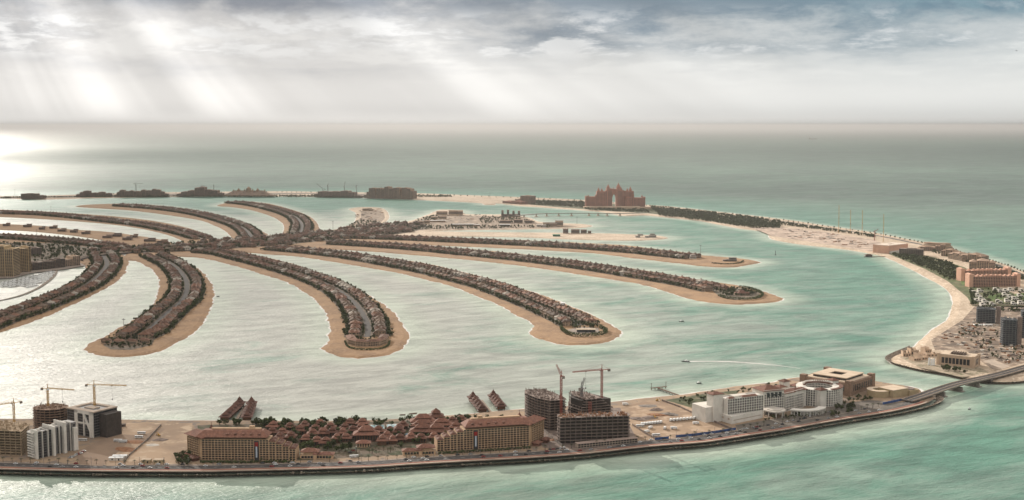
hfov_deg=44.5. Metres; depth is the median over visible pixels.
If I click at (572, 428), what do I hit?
concrete shell
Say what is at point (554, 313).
villa
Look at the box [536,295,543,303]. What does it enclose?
villa
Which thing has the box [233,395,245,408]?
stilt villa
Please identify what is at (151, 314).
villa
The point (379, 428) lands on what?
pavilion
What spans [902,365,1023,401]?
road bridge
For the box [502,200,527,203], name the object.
hotel
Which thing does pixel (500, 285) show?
villa
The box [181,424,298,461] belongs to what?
terraced hotel
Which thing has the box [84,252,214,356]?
beach
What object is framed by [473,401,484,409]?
stilt villa
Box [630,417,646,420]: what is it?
spoil heap
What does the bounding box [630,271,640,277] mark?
villa
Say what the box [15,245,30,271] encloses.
golden tower
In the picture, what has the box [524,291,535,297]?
villa
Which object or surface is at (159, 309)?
villa
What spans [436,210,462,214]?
house
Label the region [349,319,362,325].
villa
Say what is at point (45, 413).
concrete shell
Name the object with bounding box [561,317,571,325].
villa
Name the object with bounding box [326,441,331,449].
tree
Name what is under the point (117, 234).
house
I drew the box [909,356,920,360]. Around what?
unfinished villa
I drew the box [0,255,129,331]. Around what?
beach
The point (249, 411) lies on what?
stilt villa
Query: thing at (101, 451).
lot ground
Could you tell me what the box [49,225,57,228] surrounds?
house
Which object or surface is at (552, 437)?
boundary wall
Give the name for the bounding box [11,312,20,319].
villa
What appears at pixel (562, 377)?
tower crane
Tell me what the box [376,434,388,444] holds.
pavilion
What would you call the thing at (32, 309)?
villa
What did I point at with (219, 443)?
window
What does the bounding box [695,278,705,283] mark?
villa
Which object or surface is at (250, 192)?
palace
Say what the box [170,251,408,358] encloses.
beach
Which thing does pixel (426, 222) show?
house
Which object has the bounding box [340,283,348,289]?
villa
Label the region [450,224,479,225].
house
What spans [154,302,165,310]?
villa
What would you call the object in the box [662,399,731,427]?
boundary wall
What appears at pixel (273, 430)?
pavilion
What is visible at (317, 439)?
pavilion
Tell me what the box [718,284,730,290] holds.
villa
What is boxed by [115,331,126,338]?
villa
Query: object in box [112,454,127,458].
shed
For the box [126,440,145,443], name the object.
spoil heap
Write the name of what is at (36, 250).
apartment block
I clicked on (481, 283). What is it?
villa
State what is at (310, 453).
gatehouse
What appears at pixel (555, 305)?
villa
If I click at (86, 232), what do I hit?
house
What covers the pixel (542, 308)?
villa
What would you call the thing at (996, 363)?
pale slab
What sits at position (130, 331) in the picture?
villa
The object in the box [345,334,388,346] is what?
curved terrace
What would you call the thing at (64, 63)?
sky
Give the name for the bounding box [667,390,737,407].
lawn
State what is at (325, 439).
pavilion
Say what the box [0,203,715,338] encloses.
garden ground
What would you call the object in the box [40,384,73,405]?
tower crane
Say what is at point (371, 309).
villa
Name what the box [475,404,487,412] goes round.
stilt villa
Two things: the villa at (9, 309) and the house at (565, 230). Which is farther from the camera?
the house at (565, 230)
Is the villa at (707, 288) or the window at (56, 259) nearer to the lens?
the villa at (707, 288)
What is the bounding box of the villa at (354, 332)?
[348,328,359,335]
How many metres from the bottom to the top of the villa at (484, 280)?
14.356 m
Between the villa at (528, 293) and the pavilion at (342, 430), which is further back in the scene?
the villa at (528, 293)
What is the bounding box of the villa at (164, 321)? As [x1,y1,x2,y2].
[158,319,169,323]
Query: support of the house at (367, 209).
on the rough ground at (377, 214)
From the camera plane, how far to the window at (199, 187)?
5831.92 m
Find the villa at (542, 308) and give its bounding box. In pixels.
[538,306,547,314]
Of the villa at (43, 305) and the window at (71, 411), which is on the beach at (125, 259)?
the villa at (43, 305)
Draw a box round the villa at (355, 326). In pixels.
[350,324,360,330]
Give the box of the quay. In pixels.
[0,263,85,278]
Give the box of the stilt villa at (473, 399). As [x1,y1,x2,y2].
[469,396,480,403]
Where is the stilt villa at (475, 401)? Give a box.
[471,399,483,406]
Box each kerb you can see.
[0,401,920,468]
[25,407,879,465]
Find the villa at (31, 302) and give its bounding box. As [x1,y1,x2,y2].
[24,299,35,305]
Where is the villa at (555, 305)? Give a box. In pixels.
[551,302,563,309]
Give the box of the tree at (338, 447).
[334,444,342,449]
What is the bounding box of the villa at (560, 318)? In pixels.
[557,316,569,321]
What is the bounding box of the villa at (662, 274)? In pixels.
[655,272,667,276]
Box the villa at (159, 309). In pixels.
[152,306,161,313]
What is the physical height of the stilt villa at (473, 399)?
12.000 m
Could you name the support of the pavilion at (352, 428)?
on the garden ground at (366, 451)
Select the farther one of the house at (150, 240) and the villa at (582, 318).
the house at (150, 240)
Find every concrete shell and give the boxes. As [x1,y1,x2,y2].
[0,420,29,455]
[33,402,68,428]
[525,387,566,430]
[557,410,629,443]
[568,389,612,413]
[976,305,1000,323]
[999,316,1022,345]
[1021,308,1023,337]
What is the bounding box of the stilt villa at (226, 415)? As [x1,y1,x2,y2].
[218,411,231,419]
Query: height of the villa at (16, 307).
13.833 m
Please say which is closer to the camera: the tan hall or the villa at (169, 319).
the tan hall
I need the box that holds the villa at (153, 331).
[143,328,158,333]
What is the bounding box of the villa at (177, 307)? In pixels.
[171,305,182,312]
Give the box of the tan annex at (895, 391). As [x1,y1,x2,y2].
[879,385,918,397]
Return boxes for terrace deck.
[568,327,598,333]
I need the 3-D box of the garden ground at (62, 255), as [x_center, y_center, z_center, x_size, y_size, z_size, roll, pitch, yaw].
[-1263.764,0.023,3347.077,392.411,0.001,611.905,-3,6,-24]
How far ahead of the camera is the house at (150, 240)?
3586.27 m
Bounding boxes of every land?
[0,377,933,471]
[84,224,428,254]
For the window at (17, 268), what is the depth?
2762.89 m
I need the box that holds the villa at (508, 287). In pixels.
[505,284,513,291]
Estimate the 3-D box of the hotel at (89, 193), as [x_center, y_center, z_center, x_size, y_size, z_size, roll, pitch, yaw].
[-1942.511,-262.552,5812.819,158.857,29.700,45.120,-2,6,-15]
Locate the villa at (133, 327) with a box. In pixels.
[127,325,138,332]
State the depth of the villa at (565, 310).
2201.14 m
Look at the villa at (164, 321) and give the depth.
2066.97 m
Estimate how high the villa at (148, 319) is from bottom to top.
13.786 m
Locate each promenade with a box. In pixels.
[0,402,927,471]
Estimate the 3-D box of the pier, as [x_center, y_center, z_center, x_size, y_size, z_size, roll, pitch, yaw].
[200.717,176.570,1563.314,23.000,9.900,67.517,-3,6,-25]
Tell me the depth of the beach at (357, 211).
4839.07 m
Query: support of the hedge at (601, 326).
on the beach at (545, 329)
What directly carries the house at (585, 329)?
on the beach at (545, 329)
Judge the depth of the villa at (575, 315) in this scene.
2159.05 m
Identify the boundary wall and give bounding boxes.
[124,424,160,462]
[544,429,561,445]
[632,423,654,438]
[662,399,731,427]
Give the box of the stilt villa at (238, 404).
[230,401,243,409]
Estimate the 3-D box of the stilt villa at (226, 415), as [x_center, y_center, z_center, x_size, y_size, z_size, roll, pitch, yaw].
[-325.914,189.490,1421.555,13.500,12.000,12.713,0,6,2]
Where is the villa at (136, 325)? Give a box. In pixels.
[126,323,140,329]
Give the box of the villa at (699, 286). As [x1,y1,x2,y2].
[696,283,708,289]
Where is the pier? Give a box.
[651,383,678,394]
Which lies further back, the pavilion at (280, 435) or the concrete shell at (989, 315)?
the concrete shell at (989, 315)
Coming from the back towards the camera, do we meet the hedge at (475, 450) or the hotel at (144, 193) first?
the hotel at (144, 193)
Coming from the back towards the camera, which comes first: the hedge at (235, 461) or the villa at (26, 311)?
the villa at (26, 311)
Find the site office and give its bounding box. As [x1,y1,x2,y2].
[575,436,637,447]
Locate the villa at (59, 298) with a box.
[53,295,63,303]
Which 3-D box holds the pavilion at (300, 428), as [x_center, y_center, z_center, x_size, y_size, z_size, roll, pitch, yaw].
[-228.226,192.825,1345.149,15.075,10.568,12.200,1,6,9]
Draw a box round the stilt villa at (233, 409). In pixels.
[228,406,237,414]
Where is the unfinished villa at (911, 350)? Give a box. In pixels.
[907,347,918,354]
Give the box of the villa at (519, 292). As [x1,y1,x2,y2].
[516,289,524,295]
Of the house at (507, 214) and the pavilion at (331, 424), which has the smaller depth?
the pavilion at (331, 424)
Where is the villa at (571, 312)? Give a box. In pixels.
[566,309,577,315]
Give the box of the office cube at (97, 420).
[66,402,121,437]
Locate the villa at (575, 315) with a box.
[572,311,579,318]
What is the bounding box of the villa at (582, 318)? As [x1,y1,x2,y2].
[579,315,590,321]
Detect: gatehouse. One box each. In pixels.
[300,448,334,459]
[401,443,435,455]
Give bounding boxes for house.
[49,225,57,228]
[57,228,66,231]
[81,230,90,233]
[100,338,111,343]
[102,234,112,237]
[113,233,121,236]
[114,338,124,344]
[122,236,132,239]
[127,338,137,344]
[139,338,150,343]
[144,238,155,241]
[362,208,373,210]
[419,220,429,223]
[430,220,444,221]
[431,216,446,218]
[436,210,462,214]
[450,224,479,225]
[499,219,532,222]
[501,210,519,216]
[543,220,562,225]
[563,228,590,232]
[576,328,595,331]
[635,233,655,237]
[690,254,696,258]
[722,257,736,260]
[734,290,749,294]
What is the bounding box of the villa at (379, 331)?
[373,327,385,336]
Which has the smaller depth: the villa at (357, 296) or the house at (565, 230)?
the villa at (357, 296)
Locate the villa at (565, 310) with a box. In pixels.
[563,306,574,314]
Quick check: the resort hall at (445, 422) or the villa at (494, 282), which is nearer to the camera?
the resort hall at (445, 422)
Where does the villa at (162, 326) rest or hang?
on the beach at (190, 322)
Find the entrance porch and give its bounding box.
[355,440,370,447]
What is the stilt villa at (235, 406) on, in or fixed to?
in the sea
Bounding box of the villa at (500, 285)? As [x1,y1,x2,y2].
[498,282,506,288]
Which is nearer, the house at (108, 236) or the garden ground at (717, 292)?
the garden ground at (717, 292)
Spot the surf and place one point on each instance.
(921, 390)
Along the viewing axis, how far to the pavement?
1235.61 m
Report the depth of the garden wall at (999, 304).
2313.95 m
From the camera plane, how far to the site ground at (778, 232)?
3706.74 m
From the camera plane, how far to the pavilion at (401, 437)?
1307.57 m
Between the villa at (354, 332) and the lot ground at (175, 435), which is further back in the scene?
the villa at (354, 332)
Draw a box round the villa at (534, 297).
[531,294,539,300]
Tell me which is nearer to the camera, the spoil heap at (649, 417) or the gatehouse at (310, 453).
the gatehouse at (310, 453)
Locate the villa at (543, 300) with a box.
[540,297,547,303]
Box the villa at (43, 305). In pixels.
[36,302,49,310]
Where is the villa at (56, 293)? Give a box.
[50,290,58,296]
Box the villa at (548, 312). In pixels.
[546,309,553,316]
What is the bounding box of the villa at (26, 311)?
[20,309,30,313]
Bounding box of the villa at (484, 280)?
[481,277,490,282]
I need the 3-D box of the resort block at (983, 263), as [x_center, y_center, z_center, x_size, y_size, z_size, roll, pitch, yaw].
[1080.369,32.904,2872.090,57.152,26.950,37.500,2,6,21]
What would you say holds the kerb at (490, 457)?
on the land at (63, 458)
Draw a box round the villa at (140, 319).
[134,317,146,324]
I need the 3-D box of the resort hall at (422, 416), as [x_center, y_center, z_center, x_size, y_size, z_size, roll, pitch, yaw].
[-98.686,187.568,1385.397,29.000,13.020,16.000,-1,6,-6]
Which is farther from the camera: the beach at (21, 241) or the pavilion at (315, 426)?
the beach at (21, 241)
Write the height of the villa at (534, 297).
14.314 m
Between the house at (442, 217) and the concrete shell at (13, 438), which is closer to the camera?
the concrete shell at (13, 438)
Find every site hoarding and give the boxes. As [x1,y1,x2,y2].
[655,436,668,439]
[676,427,735,437]
[883,399,902,403]
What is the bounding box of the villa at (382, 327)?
[374,325,385,330]
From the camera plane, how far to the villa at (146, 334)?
1948.41 m
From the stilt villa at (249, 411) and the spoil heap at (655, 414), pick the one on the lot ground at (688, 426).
the spoil heap at (655, 414)
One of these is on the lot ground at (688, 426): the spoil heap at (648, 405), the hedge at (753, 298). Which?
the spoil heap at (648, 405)
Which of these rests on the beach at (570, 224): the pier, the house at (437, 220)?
the house at (437, 220)
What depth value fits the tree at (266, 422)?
1367.22 m
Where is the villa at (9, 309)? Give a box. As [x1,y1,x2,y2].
[4,307,15,313]
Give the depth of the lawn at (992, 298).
2417.07 m
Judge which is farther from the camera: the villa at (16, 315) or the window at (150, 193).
the window at (150, 193)
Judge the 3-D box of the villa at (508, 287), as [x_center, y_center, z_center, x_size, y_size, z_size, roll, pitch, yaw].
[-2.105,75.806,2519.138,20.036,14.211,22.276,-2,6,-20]
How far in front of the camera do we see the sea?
2305.97 m
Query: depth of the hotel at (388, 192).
5669.77 m
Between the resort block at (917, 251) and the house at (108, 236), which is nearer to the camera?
the resort block at (917, 251)
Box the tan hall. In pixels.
[936,351,980,367]
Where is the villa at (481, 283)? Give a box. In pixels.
[477,281,484,287]
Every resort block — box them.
[899,248,923,255]
[920,244,945,250]
[941,248,958,255]
[948,251,965,260]
[962,252,988,261]
[969,258,995,269]
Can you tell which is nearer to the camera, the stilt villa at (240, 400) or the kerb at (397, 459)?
the kerb at (397, 459)
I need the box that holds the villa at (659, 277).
[655,275,664,281]
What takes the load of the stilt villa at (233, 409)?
in the sea
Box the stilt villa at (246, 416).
[240,412,252,419]
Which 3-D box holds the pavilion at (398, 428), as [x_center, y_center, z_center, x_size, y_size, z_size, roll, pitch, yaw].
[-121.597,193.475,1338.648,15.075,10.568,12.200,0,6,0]
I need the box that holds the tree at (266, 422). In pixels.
[261,420,269,428]
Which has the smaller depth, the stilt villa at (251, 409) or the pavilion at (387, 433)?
the pavilion at (387, 433)
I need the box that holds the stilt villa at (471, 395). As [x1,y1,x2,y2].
[467,392,478,401]
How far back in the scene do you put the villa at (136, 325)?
2025.09 m
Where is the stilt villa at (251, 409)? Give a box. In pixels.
[243,406,254,411]
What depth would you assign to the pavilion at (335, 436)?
1307.46 m
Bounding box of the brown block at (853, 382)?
[800,366,874,395]
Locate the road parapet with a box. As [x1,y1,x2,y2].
[80,225,423,258]
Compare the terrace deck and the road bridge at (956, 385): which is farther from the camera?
the terrace deck
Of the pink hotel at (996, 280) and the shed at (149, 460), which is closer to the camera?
the shed at (149, 460)
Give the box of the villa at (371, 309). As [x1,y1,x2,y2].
[368,307,379,314]
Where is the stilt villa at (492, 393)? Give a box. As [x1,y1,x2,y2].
[488,390,499,396]
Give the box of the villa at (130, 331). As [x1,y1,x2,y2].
[119,327,135,336]
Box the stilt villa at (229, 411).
[221,409,234,418]
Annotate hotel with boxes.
[21,193,45,198]
[76,190,111,196]
[114,189,168,196]
[176,186,223,196]
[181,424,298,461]
[314,190,363,196]
[364,186,416,198]
[434,410,551,451]
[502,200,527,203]
[515,195,535,203]
[583,182,659,208]
[692,378,842,423]
[956,266,1011,280]
[965,272,1020,286]
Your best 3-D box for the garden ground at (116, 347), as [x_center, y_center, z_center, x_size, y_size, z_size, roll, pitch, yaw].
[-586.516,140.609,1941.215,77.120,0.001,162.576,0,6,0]
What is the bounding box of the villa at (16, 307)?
[7,304,21,312]
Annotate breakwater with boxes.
[0,270,57,300]
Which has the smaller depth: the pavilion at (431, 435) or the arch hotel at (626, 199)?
the pavilion at (431, 435)
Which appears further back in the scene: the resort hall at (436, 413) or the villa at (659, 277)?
the villa at (659, 277)
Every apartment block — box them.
[27,419,78,458]
[31,247,41,255]
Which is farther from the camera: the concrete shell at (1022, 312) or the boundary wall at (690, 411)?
the concrete shell at (1022, 312)
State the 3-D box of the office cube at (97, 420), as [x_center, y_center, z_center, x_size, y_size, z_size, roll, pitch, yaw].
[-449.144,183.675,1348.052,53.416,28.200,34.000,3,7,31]
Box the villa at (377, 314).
[372,312,383,318]
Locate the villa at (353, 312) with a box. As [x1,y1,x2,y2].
[349,311,359,315]
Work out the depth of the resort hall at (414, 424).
1364.62 m
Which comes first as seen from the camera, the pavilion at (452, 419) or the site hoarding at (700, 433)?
the site hoarding at (700, 433)
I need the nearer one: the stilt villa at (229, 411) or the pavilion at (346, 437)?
the pavilion at (346, 437)
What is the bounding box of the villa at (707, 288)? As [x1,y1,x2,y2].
[701,285,712,291]
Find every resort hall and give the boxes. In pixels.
[353,425,379,441]
[409,423,429,434]
[410,413,435,422]
[410,419,432,427]
[425,423,446,435]
[428,408,443,418]
[432,418,453,426]
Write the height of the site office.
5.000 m
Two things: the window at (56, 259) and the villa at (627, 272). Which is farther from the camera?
the window at (56, 259)
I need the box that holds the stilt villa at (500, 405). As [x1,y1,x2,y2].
[494,401,506,410]
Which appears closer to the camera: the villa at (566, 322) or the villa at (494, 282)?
the villa at (566, 322)
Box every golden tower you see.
[0,244,19,275]
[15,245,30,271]
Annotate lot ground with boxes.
[75,428,163,465]
[104,423,191,465]
[620,401,728,439]
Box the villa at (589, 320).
[584,316,597,323]
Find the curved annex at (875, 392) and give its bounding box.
[867,387,888,397]
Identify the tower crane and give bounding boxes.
[0,398,22,421]
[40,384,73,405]
[85,380,126,405]
[556,365,564,413]
[572,365,609,397]
[578,378,584,398]
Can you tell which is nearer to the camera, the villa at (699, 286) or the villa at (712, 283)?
the villa at (699, 286)
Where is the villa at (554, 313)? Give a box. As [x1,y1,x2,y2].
[549,311,560,318]
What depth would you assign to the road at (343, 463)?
1228.31 m
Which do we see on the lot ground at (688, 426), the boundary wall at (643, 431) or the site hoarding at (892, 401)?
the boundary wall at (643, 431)
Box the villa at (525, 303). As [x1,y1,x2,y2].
[523,299,532,305]
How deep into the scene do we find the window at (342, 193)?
5789.37 m
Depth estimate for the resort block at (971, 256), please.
3030.61 m
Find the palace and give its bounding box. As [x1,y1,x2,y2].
[223,186,275,196]
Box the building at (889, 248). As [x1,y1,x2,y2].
[873,242,907,253]
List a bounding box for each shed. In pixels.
[109,456,123,460]
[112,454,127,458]
[141,458,151,462]
[154,458,164,462]
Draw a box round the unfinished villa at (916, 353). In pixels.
[913,352,924,355]
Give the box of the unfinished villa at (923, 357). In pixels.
[916,354,929,359]
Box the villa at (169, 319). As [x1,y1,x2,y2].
[162,316,172,322]
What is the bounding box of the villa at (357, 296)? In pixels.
[355,292,365,299]
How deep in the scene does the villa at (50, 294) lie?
2409.47 m
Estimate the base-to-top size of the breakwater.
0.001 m
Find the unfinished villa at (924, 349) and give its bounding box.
[920,346,931,352]
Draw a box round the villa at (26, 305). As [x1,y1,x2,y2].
[17,301,31,308]
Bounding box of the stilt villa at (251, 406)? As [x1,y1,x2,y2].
[243,404,255,409]
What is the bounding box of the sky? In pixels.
[0,0,1023,126]
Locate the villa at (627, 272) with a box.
[624,270,631,276]
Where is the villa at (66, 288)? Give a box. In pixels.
[58,285,69,291]
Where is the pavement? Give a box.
[0,430,737,464]
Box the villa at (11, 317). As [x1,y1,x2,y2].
[2,313,14,321]
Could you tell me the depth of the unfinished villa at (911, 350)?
1815.78 m
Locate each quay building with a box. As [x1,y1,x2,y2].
[31,257,65,269]
[65,255,79,265]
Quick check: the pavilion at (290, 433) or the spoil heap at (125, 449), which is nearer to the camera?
the spoil heap at (125, 449)
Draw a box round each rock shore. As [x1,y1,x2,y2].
[0,394,943,476]
[885,346,1023,382]
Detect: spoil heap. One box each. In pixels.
[115,447,136,451]
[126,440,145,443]
[152,438,168,440]
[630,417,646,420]
[638,404,656,407]
[642,416,657,419]
[648,413,668,415]
[649,408,663,410]
[660,412,678,415]
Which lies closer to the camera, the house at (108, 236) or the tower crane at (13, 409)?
the tower crane at (13, 409)
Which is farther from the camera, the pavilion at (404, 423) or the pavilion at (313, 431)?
the pavilion at (404, 423)
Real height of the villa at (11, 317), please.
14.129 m
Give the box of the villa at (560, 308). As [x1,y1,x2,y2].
[558,305,568,311]
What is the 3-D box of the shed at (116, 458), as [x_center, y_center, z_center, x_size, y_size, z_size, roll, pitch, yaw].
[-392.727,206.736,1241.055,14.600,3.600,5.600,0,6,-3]
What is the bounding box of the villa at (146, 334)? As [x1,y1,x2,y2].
[137,330,153,339]
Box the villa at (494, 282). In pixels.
[489,279,498,284]
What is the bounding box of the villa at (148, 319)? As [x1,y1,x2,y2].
[138,315,150,323]
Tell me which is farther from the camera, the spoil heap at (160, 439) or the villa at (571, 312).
the villa at (571, 312)
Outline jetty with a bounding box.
[236,406,244,418]
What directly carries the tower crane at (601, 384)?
on the site ground at (552, 444)
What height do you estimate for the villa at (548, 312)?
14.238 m
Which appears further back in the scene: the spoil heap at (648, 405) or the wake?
the wake
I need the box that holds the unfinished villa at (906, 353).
[901,350,910,356]
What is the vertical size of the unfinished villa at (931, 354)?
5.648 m
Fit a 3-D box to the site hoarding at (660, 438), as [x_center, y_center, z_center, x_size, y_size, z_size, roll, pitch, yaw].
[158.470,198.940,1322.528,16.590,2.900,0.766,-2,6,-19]
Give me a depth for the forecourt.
1426.25 m
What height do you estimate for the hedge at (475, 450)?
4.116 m
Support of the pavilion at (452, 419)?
on the garden ground at (366, 451)
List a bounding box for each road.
[0,401,919,468]
[80,226,425,259]
[85,216,580,338]
[782,221,1023,275]
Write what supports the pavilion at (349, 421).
on the garden ground at (366, 451)
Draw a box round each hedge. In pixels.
[200,459,294,463]
[344,340,390,349]
[438,446,530,454]
[559,324,607,336]
[712,260,743,263]
[718,285,763,299]
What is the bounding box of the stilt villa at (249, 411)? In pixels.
[241,409,253,414]
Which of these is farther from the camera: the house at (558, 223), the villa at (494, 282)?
the house at (558, 223)
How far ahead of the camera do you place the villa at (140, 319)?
2084.46 m
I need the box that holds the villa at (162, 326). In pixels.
[152,323,166,331]
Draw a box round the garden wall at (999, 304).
[972,304,1023,304]
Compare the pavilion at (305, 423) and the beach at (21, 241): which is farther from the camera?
the beach at (21, 241)
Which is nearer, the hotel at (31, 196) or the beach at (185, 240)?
the beach at (185, 240)
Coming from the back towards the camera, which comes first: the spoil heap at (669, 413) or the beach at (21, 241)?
the beach at (21, 241)
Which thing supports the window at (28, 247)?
in the golden tower at (25, 258)
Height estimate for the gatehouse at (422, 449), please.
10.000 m
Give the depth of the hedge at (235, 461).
1229.70 m
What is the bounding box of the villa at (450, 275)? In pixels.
[446,273,455,280]
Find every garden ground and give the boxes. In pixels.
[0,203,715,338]
[2,243,99,260]
[104,332,154,349]
[198,421,541,461]
[512,200,778,227]
[713,288,759,299]
[890,253,1023,305]
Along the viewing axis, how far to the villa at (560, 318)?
2107.78 m
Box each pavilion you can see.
[265,420,281,429]
[268,427,277,436]
[274,432,284,438]
[278,427,288,433]
[284,422,295,430]
[284,431,297,441]
[292,424,306,434]
[299,434,309,442]
[300,420,309,427]
[306,428,318,436]
[308,424,321,430]
[311,436,321,445]
[318,427,329,436]
[318,436,330,446]
[324,422,336,429]
[325,427,338,436]
[331,433,341,442]
[338,427,347,434]
[339,423,348,428]
[341,433,352,441]
[343,418,355,425]
[348,425,356,433]
[355,418,369,425]
[375,425,385,433]
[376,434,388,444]
[382,430,392,436]
[388,435,397,443]
[391,426,405,435]
[396,433,406,442]
[399,420,408,428]
[406,432,416,441]
[414,433,427,442]
[428,432,437,440]
[448,416,458,421]
[448,421,462,429]
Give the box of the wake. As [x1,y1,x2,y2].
[690,361,799,368]
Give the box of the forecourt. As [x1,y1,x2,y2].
[735,400,903,433]
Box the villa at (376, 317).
[372,315,383,322]
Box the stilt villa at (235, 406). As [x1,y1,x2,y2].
[229,404,240,411]
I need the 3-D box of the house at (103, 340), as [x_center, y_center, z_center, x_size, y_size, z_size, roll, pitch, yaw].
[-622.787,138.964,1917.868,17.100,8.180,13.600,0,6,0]
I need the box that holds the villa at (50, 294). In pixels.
[42,291,54,298]
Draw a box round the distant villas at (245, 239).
[0,200,700,280]
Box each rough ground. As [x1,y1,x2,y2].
[0,193,365,197]
[348,210,384,225]
[411,212,579,229]
[900,355,989,376]
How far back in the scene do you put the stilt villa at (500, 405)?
1471.97 m
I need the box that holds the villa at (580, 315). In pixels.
[576,312,589,319]
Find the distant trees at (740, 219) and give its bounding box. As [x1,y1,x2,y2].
[0,191,1023,359]
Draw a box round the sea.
[0,127,1023,499]
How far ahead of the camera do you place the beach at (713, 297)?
2803.04 m
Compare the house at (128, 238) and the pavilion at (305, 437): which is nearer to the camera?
the pavilion at (305, 437)
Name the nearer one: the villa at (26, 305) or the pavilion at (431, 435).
the pavilion at (431, 435)
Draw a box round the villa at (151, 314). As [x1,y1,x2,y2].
[143,312,154,318]
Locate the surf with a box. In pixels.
[0,196,1023,420]
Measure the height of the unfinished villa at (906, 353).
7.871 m
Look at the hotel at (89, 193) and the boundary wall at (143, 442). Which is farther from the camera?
the hotel at (89, 193)
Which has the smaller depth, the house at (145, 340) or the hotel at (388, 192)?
the house at (145, 340)
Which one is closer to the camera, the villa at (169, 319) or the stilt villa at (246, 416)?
the stilt villa at (246, 416)
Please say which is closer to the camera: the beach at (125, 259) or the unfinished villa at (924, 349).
the unfinished villa at (924, 349)
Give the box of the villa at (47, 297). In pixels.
[42,294,51,299]
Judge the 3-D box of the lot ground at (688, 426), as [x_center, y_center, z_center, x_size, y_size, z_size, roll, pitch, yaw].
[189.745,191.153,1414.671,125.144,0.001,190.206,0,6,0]
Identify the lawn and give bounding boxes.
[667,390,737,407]
[988,294,1002,300]
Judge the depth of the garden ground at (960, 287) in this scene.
2566.20 m
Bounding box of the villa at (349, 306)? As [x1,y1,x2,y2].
[344,305,355,310]
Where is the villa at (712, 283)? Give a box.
[707,281,717,286]
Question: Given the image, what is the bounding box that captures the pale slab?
[984,359,1009,368]
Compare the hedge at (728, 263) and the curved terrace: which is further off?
the hedge at (728, 263)
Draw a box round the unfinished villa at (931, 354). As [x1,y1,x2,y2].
[924,352,936,356]
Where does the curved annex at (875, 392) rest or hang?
on the land at (63, 458)
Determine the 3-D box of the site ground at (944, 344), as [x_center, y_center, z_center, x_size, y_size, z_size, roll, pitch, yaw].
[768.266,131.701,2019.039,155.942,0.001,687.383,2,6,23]
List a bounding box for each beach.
[0,191,1023,383]
[0,210,207,242]
[0,224,170,245]
[0,239,87,264]
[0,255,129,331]
[75,204,267,238]
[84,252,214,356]
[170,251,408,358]
[217,202,318,233]
[229,245,621,344]
[291,241,782,304]
[331,236,760,267]
[334,207,388,229]
[395,231,666,240]
[408,210,591,230]
[492,377,920,411]
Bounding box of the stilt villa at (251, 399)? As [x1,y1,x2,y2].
[245,396,257,403]
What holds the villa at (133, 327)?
on the beach at (190, 322)
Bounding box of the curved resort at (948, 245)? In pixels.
[918,242,953,248]
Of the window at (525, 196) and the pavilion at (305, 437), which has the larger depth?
the window at (525, 196)
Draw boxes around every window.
[0,247,19,275]
[21,247,30,270]
[31,259,64,269]
[67,408,116,436]
[83,191,111,196]
[125,189,168,196]
[188,187,223,195]
[188,436,294,459]
[327,191,363,196]
[369,187,416,198]
[438,421,542,450]
[520,196,535,203]
[765,383,839,409]
[767,392,781,397]
[965,270,1007,274]
[973,276,1014,281]
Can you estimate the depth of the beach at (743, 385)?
1587.63 m
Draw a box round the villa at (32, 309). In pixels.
[24,307,37,314]
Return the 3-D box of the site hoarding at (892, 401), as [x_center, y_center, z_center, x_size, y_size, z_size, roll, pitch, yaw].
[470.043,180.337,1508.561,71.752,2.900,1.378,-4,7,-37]
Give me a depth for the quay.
2875.53 m
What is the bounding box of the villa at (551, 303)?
[547,300,557,307]
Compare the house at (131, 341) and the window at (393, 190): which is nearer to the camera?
the house at (131, 341)
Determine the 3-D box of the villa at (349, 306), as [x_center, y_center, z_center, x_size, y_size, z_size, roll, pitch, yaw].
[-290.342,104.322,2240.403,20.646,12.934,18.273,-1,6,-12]
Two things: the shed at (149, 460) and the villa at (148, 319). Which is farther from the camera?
the villa at (148, 319)
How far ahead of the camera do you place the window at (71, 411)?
1332.79 m
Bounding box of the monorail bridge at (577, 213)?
[514,213,638,216]
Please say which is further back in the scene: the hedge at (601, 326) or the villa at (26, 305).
the villa at (26, 305)
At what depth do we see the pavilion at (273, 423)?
1359.23 m
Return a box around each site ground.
[542,407,634,451]
[754,227,880,250]
[931,306,1023,370]
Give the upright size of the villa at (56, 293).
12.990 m
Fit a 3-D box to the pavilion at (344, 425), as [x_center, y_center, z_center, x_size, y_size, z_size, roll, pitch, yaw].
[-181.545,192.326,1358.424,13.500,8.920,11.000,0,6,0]
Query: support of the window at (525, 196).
in the hotel at (530, 199)

